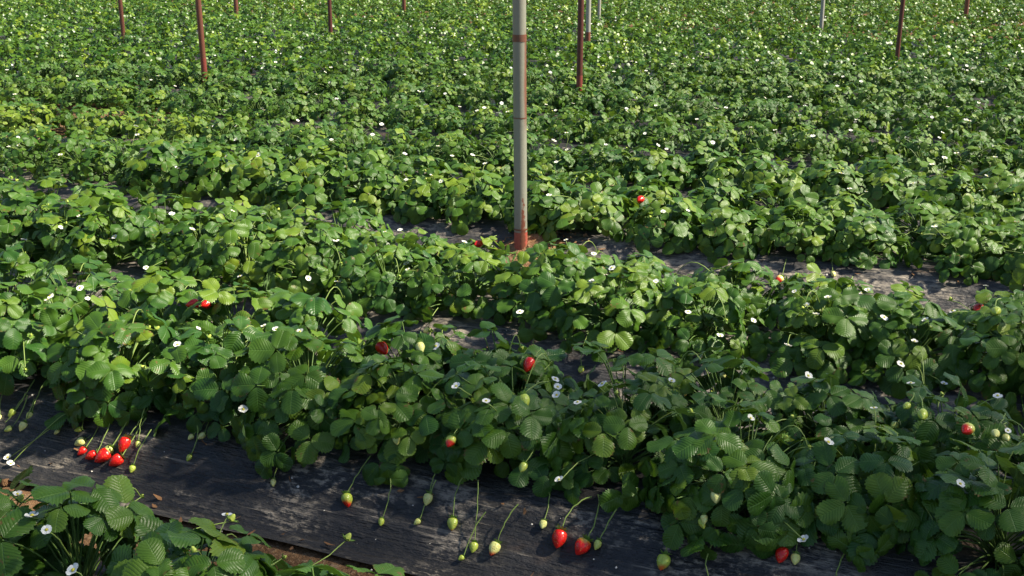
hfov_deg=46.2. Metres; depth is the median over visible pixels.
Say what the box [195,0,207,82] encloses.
pole
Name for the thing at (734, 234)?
strawberry plant
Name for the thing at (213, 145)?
strawberry plant
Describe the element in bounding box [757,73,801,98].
strawberry plant
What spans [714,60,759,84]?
strawberry plant
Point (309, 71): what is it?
strawberry plant
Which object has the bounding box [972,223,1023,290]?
strawberry plant
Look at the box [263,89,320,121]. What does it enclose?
strawberry plant
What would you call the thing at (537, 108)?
strawberry plant
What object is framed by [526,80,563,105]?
strawberry plant
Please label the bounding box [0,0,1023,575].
ground
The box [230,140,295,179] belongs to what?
strawberry plant
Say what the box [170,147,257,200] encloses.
strawberry plant
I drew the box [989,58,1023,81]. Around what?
strawberry plant
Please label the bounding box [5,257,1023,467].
mulch film
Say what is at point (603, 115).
strawberry plant
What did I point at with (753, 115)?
strawberry plant
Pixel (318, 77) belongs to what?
strawberry plant
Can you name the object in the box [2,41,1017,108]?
mulch film
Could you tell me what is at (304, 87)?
strawberry plant
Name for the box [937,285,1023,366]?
strawberry plant
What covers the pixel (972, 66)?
strawberry plant
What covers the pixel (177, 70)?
strawberry plant
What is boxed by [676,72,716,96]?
strawberry plant
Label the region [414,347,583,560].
strawberry plant
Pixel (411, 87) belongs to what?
strawberry plant
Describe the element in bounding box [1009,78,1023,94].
strawberry plant
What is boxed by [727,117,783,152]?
strawberry plant
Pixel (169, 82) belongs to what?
strawberry plant
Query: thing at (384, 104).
strawberry plant
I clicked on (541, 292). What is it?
strawberry plant
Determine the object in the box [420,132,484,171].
strawberry plant
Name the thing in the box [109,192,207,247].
strawberry plant
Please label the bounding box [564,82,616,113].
strawberry plant
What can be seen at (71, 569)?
strawberry plant
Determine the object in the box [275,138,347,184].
strawberry plant
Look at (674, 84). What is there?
strawberry plant
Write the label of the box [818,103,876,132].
strawberry plant
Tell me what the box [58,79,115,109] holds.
strawberry plant
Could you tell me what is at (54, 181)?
strawberry plant
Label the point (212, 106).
strawberry plant
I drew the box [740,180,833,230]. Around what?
strawberry plant
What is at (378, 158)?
strawberry plant
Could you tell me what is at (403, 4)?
pole
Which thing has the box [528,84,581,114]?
strawberry plant
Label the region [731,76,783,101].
strawberry plant
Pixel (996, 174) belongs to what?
strawberry plant
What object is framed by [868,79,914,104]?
strawberry plant
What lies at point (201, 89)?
strawberry plant
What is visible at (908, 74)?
strawberry plant
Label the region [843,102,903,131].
strawberry plant
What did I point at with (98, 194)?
strawberry plant
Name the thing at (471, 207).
strawberry plant
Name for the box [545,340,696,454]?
strawberry plant
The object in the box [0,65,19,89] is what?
strawberry plant
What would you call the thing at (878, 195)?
strawberry plant
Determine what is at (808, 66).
strawberry plant
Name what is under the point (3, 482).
soil clods
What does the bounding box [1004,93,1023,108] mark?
strawberry plant
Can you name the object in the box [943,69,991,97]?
strawberry plant
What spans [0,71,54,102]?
strawberry plant
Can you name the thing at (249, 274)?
strawberry plant
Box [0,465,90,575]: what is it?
strawberry plant
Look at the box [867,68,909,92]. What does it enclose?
strawberry plant
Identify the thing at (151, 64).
strawberry plant
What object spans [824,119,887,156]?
strawberry plant
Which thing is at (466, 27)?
mulch film
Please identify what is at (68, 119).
strawberry plant
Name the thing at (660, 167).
strawberry plant
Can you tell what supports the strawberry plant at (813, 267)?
on the mulch film at (570, 364)
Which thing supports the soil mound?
on the ground
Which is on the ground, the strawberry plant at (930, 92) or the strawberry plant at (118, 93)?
the strawberry plant at (118, 93)
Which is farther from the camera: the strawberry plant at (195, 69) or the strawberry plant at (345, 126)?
the strawberry plant at (195, 69)
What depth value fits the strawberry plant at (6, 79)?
8.17 m
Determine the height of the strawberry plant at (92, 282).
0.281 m
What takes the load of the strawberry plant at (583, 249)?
on the mulch film at (570, 364)
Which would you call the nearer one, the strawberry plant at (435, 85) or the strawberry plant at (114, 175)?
the strawberry plant at (114, 175)
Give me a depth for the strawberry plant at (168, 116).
6.80 m
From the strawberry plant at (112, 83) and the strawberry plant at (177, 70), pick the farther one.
the strawberry plant at (177, 70)
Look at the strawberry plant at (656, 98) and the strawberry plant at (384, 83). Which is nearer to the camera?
the strawberry plant at (656, 98)
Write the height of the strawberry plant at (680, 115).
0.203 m
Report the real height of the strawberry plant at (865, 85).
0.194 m
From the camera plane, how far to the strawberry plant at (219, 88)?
7.68 m
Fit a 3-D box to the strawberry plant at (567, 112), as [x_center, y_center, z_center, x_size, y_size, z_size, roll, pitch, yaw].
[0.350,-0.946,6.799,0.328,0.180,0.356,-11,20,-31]
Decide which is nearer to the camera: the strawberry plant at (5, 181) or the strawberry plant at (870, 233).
the strawberry plant at (870, 233)
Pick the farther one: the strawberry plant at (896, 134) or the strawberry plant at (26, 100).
the strawberry plant at (26, 100)
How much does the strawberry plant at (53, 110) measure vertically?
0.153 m
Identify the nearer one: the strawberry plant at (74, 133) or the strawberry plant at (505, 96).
the strawberry plant at (74, 133)
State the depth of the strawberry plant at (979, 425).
2.48 m
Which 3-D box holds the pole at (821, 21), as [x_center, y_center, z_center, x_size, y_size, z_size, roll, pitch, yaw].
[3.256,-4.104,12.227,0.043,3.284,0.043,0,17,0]
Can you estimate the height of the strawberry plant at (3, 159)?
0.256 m
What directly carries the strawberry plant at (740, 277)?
on the mulch film at (570, 364)
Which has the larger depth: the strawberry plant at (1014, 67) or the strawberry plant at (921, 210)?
the strawberry plant at (1014, 67)
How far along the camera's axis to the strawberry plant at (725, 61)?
9.19 m
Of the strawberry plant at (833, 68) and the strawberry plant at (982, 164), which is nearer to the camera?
the strawberry plant at (982, 164)
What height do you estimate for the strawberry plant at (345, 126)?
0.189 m
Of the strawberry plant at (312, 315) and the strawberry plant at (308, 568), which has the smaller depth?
the strawberry plant at (308, 568)
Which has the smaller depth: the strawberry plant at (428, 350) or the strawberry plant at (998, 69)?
the strawberry plant at (428, 350)
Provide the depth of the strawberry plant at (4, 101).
7.35 m
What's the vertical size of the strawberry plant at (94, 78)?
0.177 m
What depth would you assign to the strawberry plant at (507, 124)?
6.68 m
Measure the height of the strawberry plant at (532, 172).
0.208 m
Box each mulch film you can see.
[0,33,1023,88]
[0,56,1014,127]
[0,162,1023,322]
[0,323,1023,575]
[1,10,1023,52]
[1,15,1021,63]
[1,22,1005,75]
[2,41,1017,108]
[5,71,1021,155]
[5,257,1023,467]
[46,133,1011,232]
[73,558,106,575]
[156,110,1023,186]
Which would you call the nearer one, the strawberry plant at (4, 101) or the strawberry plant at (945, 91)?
the strawberry plant at (4, 101)
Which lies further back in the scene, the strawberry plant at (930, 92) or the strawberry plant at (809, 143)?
the strawberry plant at (930, 92)
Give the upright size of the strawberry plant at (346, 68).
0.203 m
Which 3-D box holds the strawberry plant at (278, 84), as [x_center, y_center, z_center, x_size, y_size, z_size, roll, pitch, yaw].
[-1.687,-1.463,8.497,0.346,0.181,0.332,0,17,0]
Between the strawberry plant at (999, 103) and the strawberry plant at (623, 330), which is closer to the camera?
the strawberry plant at (623, 330)
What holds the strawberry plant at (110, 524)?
on the mulch film at (103, 570)
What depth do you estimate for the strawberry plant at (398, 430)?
2.65 m
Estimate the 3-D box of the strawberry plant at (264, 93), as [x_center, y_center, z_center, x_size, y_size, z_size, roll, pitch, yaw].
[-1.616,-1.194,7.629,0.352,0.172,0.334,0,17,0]
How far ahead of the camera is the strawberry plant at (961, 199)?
4.96 m
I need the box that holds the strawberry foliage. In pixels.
[0,0,1023,289]
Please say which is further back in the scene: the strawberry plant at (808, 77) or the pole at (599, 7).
the pole at (599, 7)
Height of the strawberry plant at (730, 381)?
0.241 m
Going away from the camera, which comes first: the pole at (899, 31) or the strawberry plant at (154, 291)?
the strawberry plant at (154, 291)
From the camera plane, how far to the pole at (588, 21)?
10.71 m
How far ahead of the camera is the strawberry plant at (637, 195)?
4.82 m
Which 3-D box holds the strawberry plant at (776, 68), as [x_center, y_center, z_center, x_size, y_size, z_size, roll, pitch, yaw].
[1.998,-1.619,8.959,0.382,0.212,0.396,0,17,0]
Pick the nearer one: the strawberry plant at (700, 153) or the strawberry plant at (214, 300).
the strawberry plant at (214, 300)
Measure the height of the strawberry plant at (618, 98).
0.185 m
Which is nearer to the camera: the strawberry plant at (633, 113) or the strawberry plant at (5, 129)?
the strawberry plant at (5, 129)
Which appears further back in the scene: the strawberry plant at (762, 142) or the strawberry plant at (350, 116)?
the strawberry plant at (350, 116)
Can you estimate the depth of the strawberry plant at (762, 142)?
6.18 m
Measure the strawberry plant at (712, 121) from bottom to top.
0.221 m
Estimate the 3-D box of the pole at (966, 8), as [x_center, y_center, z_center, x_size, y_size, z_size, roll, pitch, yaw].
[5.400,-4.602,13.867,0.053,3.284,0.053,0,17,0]
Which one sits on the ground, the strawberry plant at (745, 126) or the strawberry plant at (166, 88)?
the strawberry plant at (166, 88)
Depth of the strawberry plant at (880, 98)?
7.70 m
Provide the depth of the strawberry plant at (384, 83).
8.36 m
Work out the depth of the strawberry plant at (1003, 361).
3.02 m
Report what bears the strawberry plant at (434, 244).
on the mulch film at (570, 364)
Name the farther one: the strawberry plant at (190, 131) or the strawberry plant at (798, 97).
the strawberry plant at (798, 97)
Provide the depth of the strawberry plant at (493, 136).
5.92 m
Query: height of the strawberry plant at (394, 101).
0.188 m
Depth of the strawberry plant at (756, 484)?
2.34 m
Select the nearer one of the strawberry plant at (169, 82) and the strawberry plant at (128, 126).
the strawberry plant at (128, 126)
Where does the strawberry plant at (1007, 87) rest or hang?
on the mulch film at (991, 98)
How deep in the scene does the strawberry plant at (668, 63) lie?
9.19 m
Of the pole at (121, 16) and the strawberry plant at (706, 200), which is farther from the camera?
the pole at (121, 16)
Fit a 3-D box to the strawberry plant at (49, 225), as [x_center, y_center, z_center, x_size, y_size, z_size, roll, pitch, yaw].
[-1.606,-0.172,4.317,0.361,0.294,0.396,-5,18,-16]
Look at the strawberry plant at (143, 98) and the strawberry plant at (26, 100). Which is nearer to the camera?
the strawberry plant at (26, 100)
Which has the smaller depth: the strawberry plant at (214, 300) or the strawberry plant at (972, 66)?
the strawberry plant at (214, 300)
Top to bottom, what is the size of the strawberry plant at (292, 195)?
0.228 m
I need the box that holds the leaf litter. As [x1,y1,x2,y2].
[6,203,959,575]
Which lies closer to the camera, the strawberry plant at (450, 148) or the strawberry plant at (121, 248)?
the strawberry plant at (121, 248)
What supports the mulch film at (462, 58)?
on the ground
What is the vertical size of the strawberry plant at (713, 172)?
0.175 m
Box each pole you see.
[118,0,125,41]
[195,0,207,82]
[233,0,238,18]
[327,0,332,42]
[402,0,405,13]
[512,0,526,249]
[576,0,583,100]
[585,0,590,55]
[597,0,600,22]
[819,0,824,32]
[895,0,904,64]
[963,0,969,16]
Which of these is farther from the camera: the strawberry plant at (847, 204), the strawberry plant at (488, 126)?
the strawberry plant at (488, 126)
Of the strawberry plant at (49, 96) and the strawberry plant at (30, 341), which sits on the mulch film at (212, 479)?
the strawberry plant at (30, 341)
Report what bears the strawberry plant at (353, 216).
on the mulch film at (570, 364)
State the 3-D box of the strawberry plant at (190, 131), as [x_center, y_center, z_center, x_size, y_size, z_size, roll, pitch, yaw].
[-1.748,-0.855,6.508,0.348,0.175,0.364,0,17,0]
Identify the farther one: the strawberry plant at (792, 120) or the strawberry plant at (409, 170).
the strawberry plant at (792, 120)
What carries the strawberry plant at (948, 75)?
on the mulch film at (991, 98)
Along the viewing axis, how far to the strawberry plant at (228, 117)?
6.53 m
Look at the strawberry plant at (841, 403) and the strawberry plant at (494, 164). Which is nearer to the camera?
the strawberry plant at (841, 403)
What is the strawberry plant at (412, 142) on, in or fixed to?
on the mulch film at (684, 191)
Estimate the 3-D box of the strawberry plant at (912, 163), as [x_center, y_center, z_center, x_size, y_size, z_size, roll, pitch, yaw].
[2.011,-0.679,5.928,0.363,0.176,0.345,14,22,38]
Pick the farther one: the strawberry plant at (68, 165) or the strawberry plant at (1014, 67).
the strawberry plant at (1014, 67)
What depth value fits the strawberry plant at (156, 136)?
5.78 m
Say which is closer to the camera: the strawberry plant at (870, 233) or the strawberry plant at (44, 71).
the strawberry plant at (870, 233)
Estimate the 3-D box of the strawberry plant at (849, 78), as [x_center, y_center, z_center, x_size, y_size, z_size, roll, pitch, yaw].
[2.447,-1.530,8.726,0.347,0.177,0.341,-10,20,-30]
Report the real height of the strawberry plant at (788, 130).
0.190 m
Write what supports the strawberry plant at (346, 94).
on the mulch film at (463, 109)
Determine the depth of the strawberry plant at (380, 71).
9.12 m
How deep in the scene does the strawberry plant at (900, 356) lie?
3.12 m
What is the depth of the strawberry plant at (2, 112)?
6.94 m
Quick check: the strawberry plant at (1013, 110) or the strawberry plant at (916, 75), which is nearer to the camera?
the strawberry plant at (1013, 110)
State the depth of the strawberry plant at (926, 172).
5.18 m
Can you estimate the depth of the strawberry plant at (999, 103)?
7.42 m
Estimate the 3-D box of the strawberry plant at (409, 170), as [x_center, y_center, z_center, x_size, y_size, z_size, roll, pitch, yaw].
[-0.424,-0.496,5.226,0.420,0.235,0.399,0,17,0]
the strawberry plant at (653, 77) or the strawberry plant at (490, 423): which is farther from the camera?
the strawberry plant at (653, 77)
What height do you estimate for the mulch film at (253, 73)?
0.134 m
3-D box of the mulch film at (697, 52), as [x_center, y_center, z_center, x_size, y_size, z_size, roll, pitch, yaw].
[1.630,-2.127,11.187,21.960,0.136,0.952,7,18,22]
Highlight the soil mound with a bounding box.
[498,233,565,274]
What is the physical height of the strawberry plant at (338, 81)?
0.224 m
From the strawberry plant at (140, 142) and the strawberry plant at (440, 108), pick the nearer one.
the strawberry plant at (140, 142)
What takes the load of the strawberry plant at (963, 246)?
on the mulch film at (925, 277)
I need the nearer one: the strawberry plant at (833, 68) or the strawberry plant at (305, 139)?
the strawberry plant at (305, 139)
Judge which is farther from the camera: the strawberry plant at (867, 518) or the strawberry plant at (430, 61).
the strawberry plant at (430, 61)
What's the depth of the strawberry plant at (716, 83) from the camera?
8.15 m
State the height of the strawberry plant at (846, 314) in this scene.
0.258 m
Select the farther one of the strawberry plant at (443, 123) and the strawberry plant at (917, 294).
the strawberry plant at (443, 123)
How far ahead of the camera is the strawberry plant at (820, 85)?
8.07 m
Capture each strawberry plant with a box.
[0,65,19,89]
[0,69,26,101]
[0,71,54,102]
[0,94,33,128]
[0,97,16,109]
[0,97,41,123]
[0,103,60,133]
[0,125,32,150]
[0,126,19,167]
[0,126,79,181]
[0,176,41,213]
[0,184,68,260]
[0,244,77,322]
[0,274,90,431]
[0,285,37,374]
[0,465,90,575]
[0,474,239,575]
[0,500,17,539]
[1,125,77,166]
[2,171,101,230]
[3,295,200,465]
[12,73,55,98]
[13,199,118,285]
[17,57,65,80]
[24,103,64,128]
[24,254,137,346]
[26,75,84,103]
[34,137,122,188]
[46,75,83,99]
[47,125,122,160]
[48,60,91,81]
[50,198,166,285]
[52,104,107,131]
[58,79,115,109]
[58,180,156,240]
[64,76,116,99]
[66,107,135,139]
[66,563,81,575]
[69,140,153,185]
[77,60,122,83]
[82,125,158,173]
[85,266,232,368]
[89,106,145,136]
[93,77,141,106]
[96,59,140,85]
[101,54,147,80]
[101,84,145,108]
[106,513,355,575]
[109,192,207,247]
[119,139,204,197]
[121,110,175,143]
[126,75,175,102]
[126,89,175,113]
[129,316,288,472]
[131,65,174,87]
[132,106,188,136]
[133,62,166,80]
[135,129,202,175]
[137,210,255,278]
[155,278,290,371]
[157,84,208,114]
[158,63,200,84]
[160,66,200,87]
[161,110,215,142]
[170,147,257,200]
[171,109,220,137]
[177,84,209,105]
[182,213,303,304]
[184,64,221,87]
[190,69,231,91]
[192,195,271,241]
[193,81,248,116]
[193,82,243,107]
[193,137,253,173]
[194,109,251,150]
[207,321,400,485]
[209,69,256,93]
[211,109,264,142]
[212,68,249,89]
[218,151,305,204]
[229,90,280,119]
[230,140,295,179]
[233,86,276,113]
[234,122,295,156]
[234,287,390,377]
[235,108,298,145]
[237,199,336,264]
[247,61,289,89]
[249,69,289,95]
[258,156,358,214]
[261,222,376,306]
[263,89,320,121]
[269,83,316,119]
[272,199,393,272]
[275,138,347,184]
[276,560,404,575]
[277,118,341,159]
[279,70,328,98]
[285,119,348,147]
[287,68,326,85]
[297,90,347,121]
[309,70,349,91]
[313,67,359,99]
[315,146,406,199]
[317,123,381,164]
[321,231,458,326]
[325,60,364,79]
[327,162,410,216]
[328,354,456,525]
[329,118,382,151]
[330,93,392,127]
[331,315,471,434]
[338,93,391,122]
[340,69,387,99]
[349,70,388,94]
[360,50,401,81]
[367,128,434,167]
[376,145,458,201]
[378,122,428,157]
[378,227,473,286]
[380,74,424,97]
[381,90,429,125]
[384,99,436,130]
[384,174,460,224]
[386,77,430,103]
[388,56,433,81]
[392,244,519,332]
[406,55,447,82]
[411,74,458,102]
[411,129,475,162]
[414,78,459,106]
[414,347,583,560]
[416,60,463,85]
[417,104,466,132]
[418,103,462,129]
[419,321,584,428]
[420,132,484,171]
[426,163,502,205]
[430,161,513,234]
[439,235,509,285]
[441,74,492,105]
[446,58,478,78]
[451,59,492,84]
[456,83,499,109]
[461,106,512,138]
[462,101,507,123]
[462,135,530,175]
[469,132,513,165]
[477,63,512,89]
[481,72,531,107]
[482,238,633,343]
[488,63,512,83]
[489,164,557,203]
[498,108,556,138]
[499,171,585,234]
[500,129,563,168]
[502,104,554,126]
[508,69,551,87]
[509,67,547,82]
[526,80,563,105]
[527,132,584,179]
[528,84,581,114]
[528,372,698,554]
[530,239,605,296]
[536,182,638,242]
[538,64,576,83]
[542,170,620,208]
[543,104,601,137]
[545,103,599,143]
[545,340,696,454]
[547,254,682,372]
[549,69,588,91]
[553,81,596,109]
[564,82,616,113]
[565,137,631,172]
[568,65,614,86]
[575,147,643,182]
[583,70,625,91]
[585,113,651,147]
[588,110,636,139]
[592,84,641,115]
[603,137,674,181]
[603,250,677,309]
[607,61,647,88]
[608,91,663,121]
[609,166,682,225]
[616,71,662,97]
[620,187,708,254]
[621,149,696,189]
[627,105,685,143]
[635,112,696,153]
[636,85,678,115]
[641,393,827,575]
[643,63,690,95]
[644,276,768,369]
[648,346,814,450]
[649,87,701,122]
[656,74,701,98]
[657,51,695,79]
[674,258,782,334]
[675,86,730,120]
[675,141,734,182]
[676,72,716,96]
[676,169,766,226]
[678,107,748,147]
[683,59,726,82]
[683,122,745,155]
[685,156,751,192]
[688,89,748,126]
[690,205,776,263]
[697,76,742,101]
[709,58,746,77]
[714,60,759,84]
[715,93,765,119]
[719,69,758,96]
[724,150,788,181]
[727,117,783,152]
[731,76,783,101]
[734,53,781,79]
[734,99,786,127]
[735,125,795,156]
[737,371,910,493]
[738,158,806,204]
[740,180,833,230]
[748,276,894,383]
[752,200,846,282]
[753,263,854,338]
[756,56,801,86]
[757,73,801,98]
[759,96,805,122]
[769,114,823,150]
[775,80,825,106]
[775,96,824,128]
[779,124,857,164]
[780,59,820,81]
[788,407,963,575]
[789,158,855,191]
[790,66,832,88]
[797,80,838,103]
[798,188,877,240]
[803,164,869,205]
[811,93,859,125]
[814,80,861,107]
[816,63,856,82]
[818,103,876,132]
[818,208,911,276]
[824,65,866,88]
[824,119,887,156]
[838,76,884,103]
[839,155,918,189]
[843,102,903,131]
[844,154,926,212]
[845,132,914,164]
[847,292,987,398]
[848,62,891,84]
[849,80,903,112]
[853,372,1023,491]
[859,280,946,349]
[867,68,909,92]
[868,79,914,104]
[875,196,959,258]
[882,122,943,160]
[885,131,960,171]
[889,61,926,89]
[889,101,944,133]
[891,433,1023,575]
[896,83,945,114]
[900,77,949,108]
[904,219,1023,285]
[906,68,951,91]
[909,163,992,217]
[912,152,989,206]
[917,111,976,141]
[925,67,967,88]
[930,101,985,130]
[931,119,1007,166]
[934,78,988,117]
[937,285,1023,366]
[937,298,1023,425]
[942,189,1023,258]
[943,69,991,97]
[949,131,1016,174]
[957,61,996,79]
[960,68,1008,92]
[962,109,1023,145]
[962,156,1023,203]
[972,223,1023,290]
[982,75,1023,98]
[986,89,1023,117]
[986,107,1023,136]
[986,134,1023,170]
[988,176,1023,220]
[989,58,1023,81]
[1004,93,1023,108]
[1009,61,1023,74]
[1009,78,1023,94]
[1010,124,1023,142]
[1010,152,1023,172]
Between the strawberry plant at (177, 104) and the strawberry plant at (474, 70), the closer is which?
the strawberry plant at (177, 104)
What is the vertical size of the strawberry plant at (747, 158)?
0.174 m
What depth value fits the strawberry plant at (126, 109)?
6.82 m
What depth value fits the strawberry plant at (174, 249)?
4.06 m
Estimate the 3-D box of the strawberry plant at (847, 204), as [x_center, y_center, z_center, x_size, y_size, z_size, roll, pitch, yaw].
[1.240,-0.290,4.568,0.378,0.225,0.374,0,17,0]
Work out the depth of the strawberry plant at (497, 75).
8.73 m
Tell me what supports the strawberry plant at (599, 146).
on the mulch film at (684, 191)
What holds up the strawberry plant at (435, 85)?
on the mulch film at (463, 109)
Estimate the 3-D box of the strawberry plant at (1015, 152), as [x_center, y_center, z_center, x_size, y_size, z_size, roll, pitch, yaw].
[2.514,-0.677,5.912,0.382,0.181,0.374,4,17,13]
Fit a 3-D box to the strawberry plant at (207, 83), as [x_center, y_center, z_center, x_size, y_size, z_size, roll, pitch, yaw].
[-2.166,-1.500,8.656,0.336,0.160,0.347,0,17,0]
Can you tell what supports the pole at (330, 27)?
on the ground
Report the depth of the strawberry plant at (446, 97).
7.88 m
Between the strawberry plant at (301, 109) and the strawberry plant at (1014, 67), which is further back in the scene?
the strawberry plant at (1014, 67)
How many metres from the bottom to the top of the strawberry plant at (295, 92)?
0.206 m
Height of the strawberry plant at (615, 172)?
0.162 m
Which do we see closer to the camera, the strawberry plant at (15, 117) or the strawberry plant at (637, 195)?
the strawberry plant at (637, 195)
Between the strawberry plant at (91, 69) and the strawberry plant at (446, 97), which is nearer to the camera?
the strawberry plant at (446, 97)
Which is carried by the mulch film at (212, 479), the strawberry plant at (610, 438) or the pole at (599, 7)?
the strawberry plant at (610, 438)
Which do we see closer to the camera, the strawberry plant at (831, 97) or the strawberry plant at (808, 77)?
the strawberry plant at (831, 97)
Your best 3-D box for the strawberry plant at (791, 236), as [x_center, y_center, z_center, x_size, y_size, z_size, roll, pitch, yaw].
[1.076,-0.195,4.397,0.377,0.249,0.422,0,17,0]
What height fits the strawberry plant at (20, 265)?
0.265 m
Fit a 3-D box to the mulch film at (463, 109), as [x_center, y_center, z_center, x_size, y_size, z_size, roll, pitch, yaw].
[0.114,-1.113,7.851,21.960,0.136,0.944,7,18,22]
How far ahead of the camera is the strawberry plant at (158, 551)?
1.93 m
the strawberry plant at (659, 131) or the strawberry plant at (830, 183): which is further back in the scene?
the strawberry plant at (659, 131)
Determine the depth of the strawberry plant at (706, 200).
4.70 m
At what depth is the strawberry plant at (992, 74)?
8.51 m
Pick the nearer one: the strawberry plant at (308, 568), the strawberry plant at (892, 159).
the strawberry plant at (308, 568)
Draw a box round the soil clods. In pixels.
[0,479,322,570]
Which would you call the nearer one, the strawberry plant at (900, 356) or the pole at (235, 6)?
the strawberry plant at (900, 356)
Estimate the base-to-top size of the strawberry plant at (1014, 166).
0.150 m
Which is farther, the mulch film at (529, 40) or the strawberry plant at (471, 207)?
the mulch film at (529, 40)
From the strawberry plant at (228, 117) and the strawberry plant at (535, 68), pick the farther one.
the strawberry plant at (535, 68)
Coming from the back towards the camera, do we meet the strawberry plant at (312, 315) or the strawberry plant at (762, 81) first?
the strawberry plant at (762, 81)
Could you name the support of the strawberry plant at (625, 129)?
on the mulch film at (381, 130)
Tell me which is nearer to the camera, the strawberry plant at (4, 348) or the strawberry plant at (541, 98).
the strawberry plant at (4, 348)
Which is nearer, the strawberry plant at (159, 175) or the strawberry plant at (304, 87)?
the strawberry plant at (159, 175)
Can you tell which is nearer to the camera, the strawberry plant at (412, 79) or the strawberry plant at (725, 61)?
the strawberry plant at (412, 79)
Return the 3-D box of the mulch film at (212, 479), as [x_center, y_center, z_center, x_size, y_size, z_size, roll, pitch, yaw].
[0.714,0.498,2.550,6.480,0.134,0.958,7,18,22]
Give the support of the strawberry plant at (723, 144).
on the mulch film at (381, 130)
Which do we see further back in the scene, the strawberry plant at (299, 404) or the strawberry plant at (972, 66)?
the strawberry plant at (972, 66)
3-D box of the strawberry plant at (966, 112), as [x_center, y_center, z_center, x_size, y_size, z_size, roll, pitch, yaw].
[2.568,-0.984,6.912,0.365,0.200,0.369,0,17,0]
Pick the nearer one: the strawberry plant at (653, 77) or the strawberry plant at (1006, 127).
the strawberry plant at (1006, 127)
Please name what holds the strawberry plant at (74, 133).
on the mulch film at (925, 277)
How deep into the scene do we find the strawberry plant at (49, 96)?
8.00 m
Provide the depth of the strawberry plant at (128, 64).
9.12 m
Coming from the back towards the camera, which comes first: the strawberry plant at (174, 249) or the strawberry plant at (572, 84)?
the strawberry plant at (572, 84)
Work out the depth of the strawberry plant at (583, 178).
4.95 m
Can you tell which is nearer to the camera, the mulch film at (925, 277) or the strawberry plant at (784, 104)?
the mulch film at (925, 277)
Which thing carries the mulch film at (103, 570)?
on the ground
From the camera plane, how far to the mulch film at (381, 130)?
6.56 m
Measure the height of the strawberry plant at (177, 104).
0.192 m
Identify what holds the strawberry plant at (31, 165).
on the mulch film at (925, 277)
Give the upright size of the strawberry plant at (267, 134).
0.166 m
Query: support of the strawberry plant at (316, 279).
on the mulch film at (570, 364)
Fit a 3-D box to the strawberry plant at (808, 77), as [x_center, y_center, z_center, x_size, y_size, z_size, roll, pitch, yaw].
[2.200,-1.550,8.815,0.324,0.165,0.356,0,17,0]
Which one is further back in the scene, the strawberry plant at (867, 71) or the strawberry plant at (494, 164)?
the strawberry plant at (867, 71)
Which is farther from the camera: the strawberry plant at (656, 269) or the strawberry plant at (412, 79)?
the strawberry plant at (412, 79)
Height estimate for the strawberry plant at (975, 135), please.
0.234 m
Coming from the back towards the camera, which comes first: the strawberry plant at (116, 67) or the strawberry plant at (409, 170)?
the strawberry plant at (116, 67)
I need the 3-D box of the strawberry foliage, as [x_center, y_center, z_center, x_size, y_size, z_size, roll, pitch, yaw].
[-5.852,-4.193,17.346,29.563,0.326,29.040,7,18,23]
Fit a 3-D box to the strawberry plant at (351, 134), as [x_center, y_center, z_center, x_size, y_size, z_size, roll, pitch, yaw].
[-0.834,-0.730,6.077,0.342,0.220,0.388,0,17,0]
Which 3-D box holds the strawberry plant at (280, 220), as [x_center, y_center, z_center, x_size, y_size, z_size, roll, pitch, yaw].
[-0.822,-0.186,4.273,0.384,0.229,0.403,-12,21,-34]
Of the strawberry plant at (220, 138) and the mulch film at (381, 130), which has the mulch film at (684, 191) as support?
the strawberry plant at (220, 138)
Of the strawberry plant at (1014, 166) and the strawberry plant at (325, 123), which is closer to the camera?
the strawberry plant at (1014, 166)
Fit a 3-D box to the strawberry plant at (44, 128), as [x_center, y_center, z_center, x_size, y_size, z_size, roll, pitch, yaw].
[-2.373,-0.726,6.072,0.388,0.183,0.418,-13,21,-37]
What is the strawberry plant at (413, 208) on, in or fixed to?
on the mulch film at (925, 277)
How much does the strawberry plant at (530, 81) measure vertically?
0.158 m
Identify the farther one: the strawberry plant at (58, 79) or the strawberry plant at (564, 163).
the strawberry plant at (58, 79)
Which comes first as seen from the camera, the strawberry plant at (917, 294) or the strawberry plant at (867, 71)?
the strawberry plant at (917, 294)
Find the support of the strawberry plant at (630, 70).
on the mulch film at (253, 73)
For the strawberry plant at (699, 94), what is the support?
on the mulch film at (463, 109)
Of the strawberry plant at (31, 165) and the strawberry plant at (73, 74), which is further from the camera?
the strawberry plant at (73, 74)
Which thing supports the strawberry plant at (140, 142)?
on the mulch film at (925, 277)
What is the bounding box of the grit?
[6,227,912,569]
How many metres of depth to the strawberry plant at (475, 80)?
8.03 m
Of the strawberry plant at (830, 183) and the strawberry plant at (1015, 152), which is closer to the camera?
the strawberry plant at (830, 183)
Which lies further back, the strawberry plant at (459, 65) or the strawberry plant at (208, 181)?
the strawberry plant at (459, 65)
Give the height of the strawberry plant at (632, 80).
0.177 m
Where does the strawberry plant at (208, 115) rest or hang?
on the mulch film at (684, 191)
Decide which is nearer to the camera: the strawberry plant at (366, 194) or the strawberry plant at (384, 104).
the strawberry plant at (366, 194)
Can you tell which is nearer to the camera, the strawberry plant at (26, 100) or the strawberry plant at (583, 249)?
the strawberry plant at (583, 249)
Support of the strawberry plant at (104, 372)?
on the mulch film at (212, 479)
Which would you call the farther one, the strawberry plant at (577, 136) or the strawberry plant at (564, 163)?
the strawberry plant at (577, 136)
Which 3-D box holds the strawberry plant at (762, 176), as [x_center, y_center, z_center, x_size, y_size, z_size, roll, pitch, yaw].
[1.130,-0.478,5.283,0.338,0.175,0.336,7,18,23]
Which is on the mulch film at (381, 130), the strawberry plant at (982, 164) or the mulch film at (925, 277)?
the strawberry plant at (982, 164)
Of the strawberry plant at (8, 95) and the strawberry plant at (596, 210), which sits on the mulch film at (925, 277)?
the strawberry plant at (596, 210)

